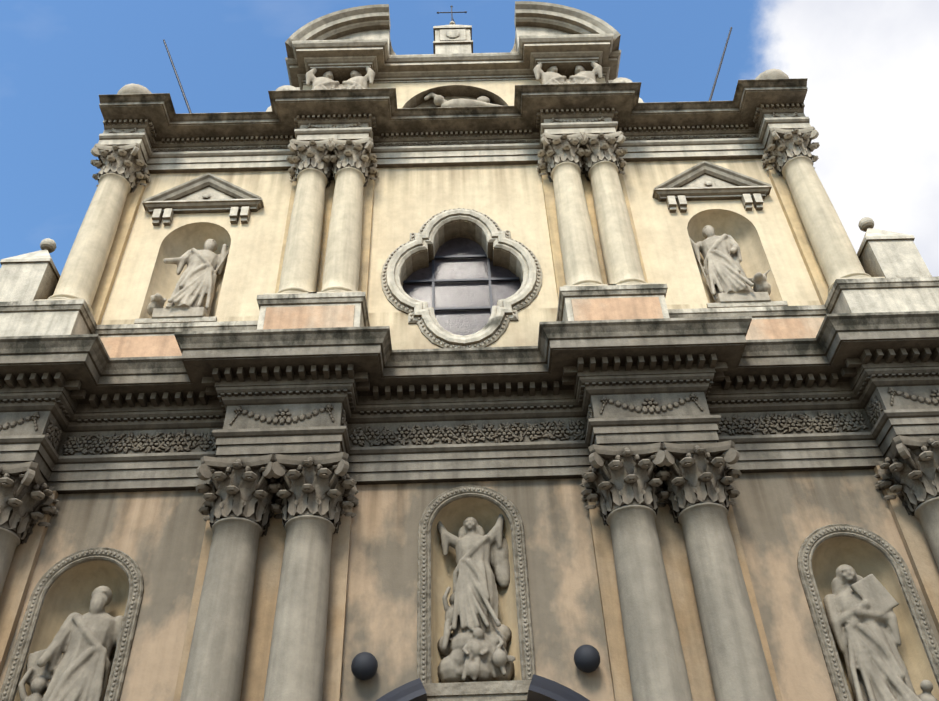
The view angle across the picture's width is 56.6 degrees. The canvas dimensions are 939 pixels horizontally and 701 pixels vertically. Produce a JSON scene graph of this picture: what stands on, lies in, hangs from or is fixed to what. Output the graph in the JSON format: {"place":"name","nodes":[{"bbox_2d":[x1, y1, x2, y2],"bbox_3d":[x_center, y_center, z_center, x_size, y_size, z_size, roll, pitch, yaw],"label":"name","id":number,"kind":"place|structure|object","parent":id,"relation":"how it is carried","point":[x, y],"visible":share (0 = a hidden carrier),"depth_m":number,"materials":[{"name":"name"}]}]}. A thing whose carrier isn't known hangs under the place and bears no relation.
{"place":"outdoors","nodes":[
{"label":"outdoors","id":0,"kind":"place"},
{"bbox_2d":[0,0,938,276],"label":"sky","id":1,"kind":"structure","parent":0,"point":[871,67],"materials":[{"name":"blue"}]},
{"bbox_3d":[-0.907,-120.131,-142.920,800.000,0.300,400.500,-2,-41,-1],"label":"ground","id":2,"kind":"structure","parent":0,"visible":0},
{"bbox_2d":[0,78,938,700],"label":"wall","id":3,"kind":"structure","parent":2,"relation":"on","point":[158,536],"depth_m":15.09,"materials":[{"name":"beige paint"}]},
{"bbox_2d":[163,5,731,112],"bbox_3d":[-0.531,-7.483,24.603,16.957,7.085,1.128,-2,-41,-1],"label":"cross and rods","id":4,"kind":"object","parent":3,"relation":"attached to","point":[452,19],"visible":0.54,"depth_m":24.75,"materials":[{"name":"grey metal"}]},
{"bbox_2d":[98,78,811,173],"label":"entablature","id":5,"kind":"structure","parent":3,"relation":"attached to","point":[157,110],"depth_m":21.07,"materials":[{"name":"stone"}]},
{"bbox_2d":[117,69,788,93],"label":"roof finials","id":6,"kind":"object","parent":5,"relation":"on","point":[132,88],"visible":0.27,"depth_m":21.37,"materials":[{"name":"stone"}]},
{"bbox_2d":[103,103,804,142],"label":"dentils","id":7,"kind":"object","parent":5,"relation":"attached to","point":[152,129],"visible":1,"depth_m":21.33,"materials":[{"name":"stone"}]},
{"bbox_2d":[306,61,601,89],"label":"angel sculptures","id":8,"kind":"object","parent":5,"relation":"on","point":[358,80],"visible":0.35,"depth_m":22.64},
{"bbox_2d":[266,1,643,111],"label":"pediment","id":9,"kind":"object","parent":3,"relation":"attached to","point":[341,45],"visible":0.77,"depth_m":23.39,"materials":[{"name":"stone"}]},
{"bbox_2d":[142,160,771,225],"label":"niche pediments","id":10,"kind":"object","parent":3,"relation":"attached to","point":[704,180],"visible":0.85,"depth_m":20.07,"materials":[{"name":"stone"}]},
{"bbox_2d":[403,254,519,313],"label":"window bars","id":11,"kind":"object","parent":3,"relation":"attached to","point":[433,280],"depth_m":19.08,"materials":[{"name":"grey metal"}]},
{"bbox_2d":[383,208,539,347],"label":"window frame beads","id":12,"kind":"object","parent":3,"relation":"attached to","point":[474,345],"depth_m":18.13,"materials":[{"name":"stone"}]},
{"bbox_2d":[424,92,503,106],"bbox_3d":[-0.333,-6.396,22.977,2.740,1.212,0.396,-2,-41,-1],"label":"reclining statue","id":13,"kind":"object","parent":3,"relation":"attached to","point":[440,101],"visible":0.33,"depth_m":22.90,"materials":[{"name":"stone"}]},
{"bbox_2d":[0,301,938,700],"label":"niche frames","id":14,"kind":"structure","parent":3,"relation":"attached to","point":[484,691],"depth_m":13.67,"materials":[{"name":"grey stone"}]},
{"bbox_2d":[2,488,938,700],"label":"niche frame beads","id":15,"kind":"object","parent":14,"relation":"attached to","point":[423,605],"visible":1,"depth_m":13.73},
{"bbox_2d":[0,311,938,493],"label":"entablature","id":16,"kind":"structure","parent":3,"relation":"attached to","point":[89,363],"depth_m":15.42,"materials":[{"name":"stone"}]},
{"bbox_2d":[0,347,938,422],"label":"modillions","id":17,"kind":"object","parent":16,"relation":"on","point":[568,378],"visible":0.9,"depth_m":15.64,"materials":[{"name":"stone"}]},
{"bbox_2d":[0,156,938,700],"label":"columns","id":18,"kind":"structure","parent":3,"relation":"attached to","point":[654,650],"depth_m":13.67,"materials":[{"name":"stone"}]},
{"bbox_2d":[0,126,938,543],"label":"capitals","id":19,"kind":"object","parent":18,"relation":"on","point":[262,490],"visible":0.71,"depth_m":14.43,"materials":[{"name":"stone"}]},
{"bbox_2d":[0,156,938,700],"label":"pilasters","id":20,"kind":"object","parent":3,"relation":"attached to","point":[272,544],"visible":0.1,"depth_m":14.05,"materials":[{"name":"paint"}]},
{"bbox_2d":[0,217,938,337],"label":"column pedestals","id":21,"kind":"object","parent":3,"relation":"attached to","point":[908,283],"depth_m":17.01,"materials":[{"name":"stone"}]},
{"bbox_2d":[100,297,823,357],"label":"pedestal panels","id":22,"kind":"object","parent":21,"relation":"attached to","point":[343,316],"visible":0.29,"depth_m":16.76,"materials":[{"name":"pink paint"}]},
{"bbox_2d":[0,112,938,455],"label":"frieze relief","id":23,"kind":"object","parent":3,"relation":"attached to","point":[388,434],"visible":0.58,"depth_m":15.70,"materials":[{"name":"stone"}]},
{"bbox_2d":[351,644,599,679],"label":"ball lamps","id":24,"kind":"object","parent":3,"relation":"attached to","point":[364,665],"visible":1,"depth_m":12.85,"materials":[{"name":"black"}]},
{"bbox_2d":[14,209,938,700],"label":"niches","id":25,"kind":"object","parent":3,"relation":"attached to","point":[70,591],"visible":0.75,"depth_m":14.48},
{"bbox_2d":[18,586,123,700],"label":"saint statue","id":26,"kind":"object","parent":25,"relation":"on","point":[79,669],"visible":0.85,"depth_m":13.17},
{"bbox_2d":[147,239,229,317],"bbox_3d":[-5.934,-1.628,18.837,1.576,2.861,0.740,3,-41,-6],"label":"saint statue","id":27,"kind":"object","parent":25,"relation":"on","point":[193,293],"visible":0.88,"depth_m":18.33,"materials":[{"name":"grey stone"}]},
{"bbox_2d":[437,514,515,682],"bbox_3d":[0.060,3.846,14.102,1.409,3.182,0.718,-2,-41,-1],"label":"virgin assumption statue","id":28,"kind":"object","parent":25,"relation":"on","point":[472,647],"visible":0.94,"depth_m":13.68,"materials":[{"name":"stone"}]},
{"bbox_2d":[689,225,770,302],"bbox_3d":[5.559,-1.880,18.909,1.569,2.605,0.837,-2,-41,-1],"label":"evangelist ox statue","id":29,"kind":"object","parent":25,"relation":"on","point":[727,280],"visible":0.92,"depth_m":18.46,"materials":[{"name":"stone"}]},
{"bbox_2d":[823,564,937,700],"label":"statue woman with book","id":30,"kind":"object","parent":25,"relation":"on","point":[862,620],"visible":1,"depth_m":13.32,"materials":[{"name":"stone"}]}
]}

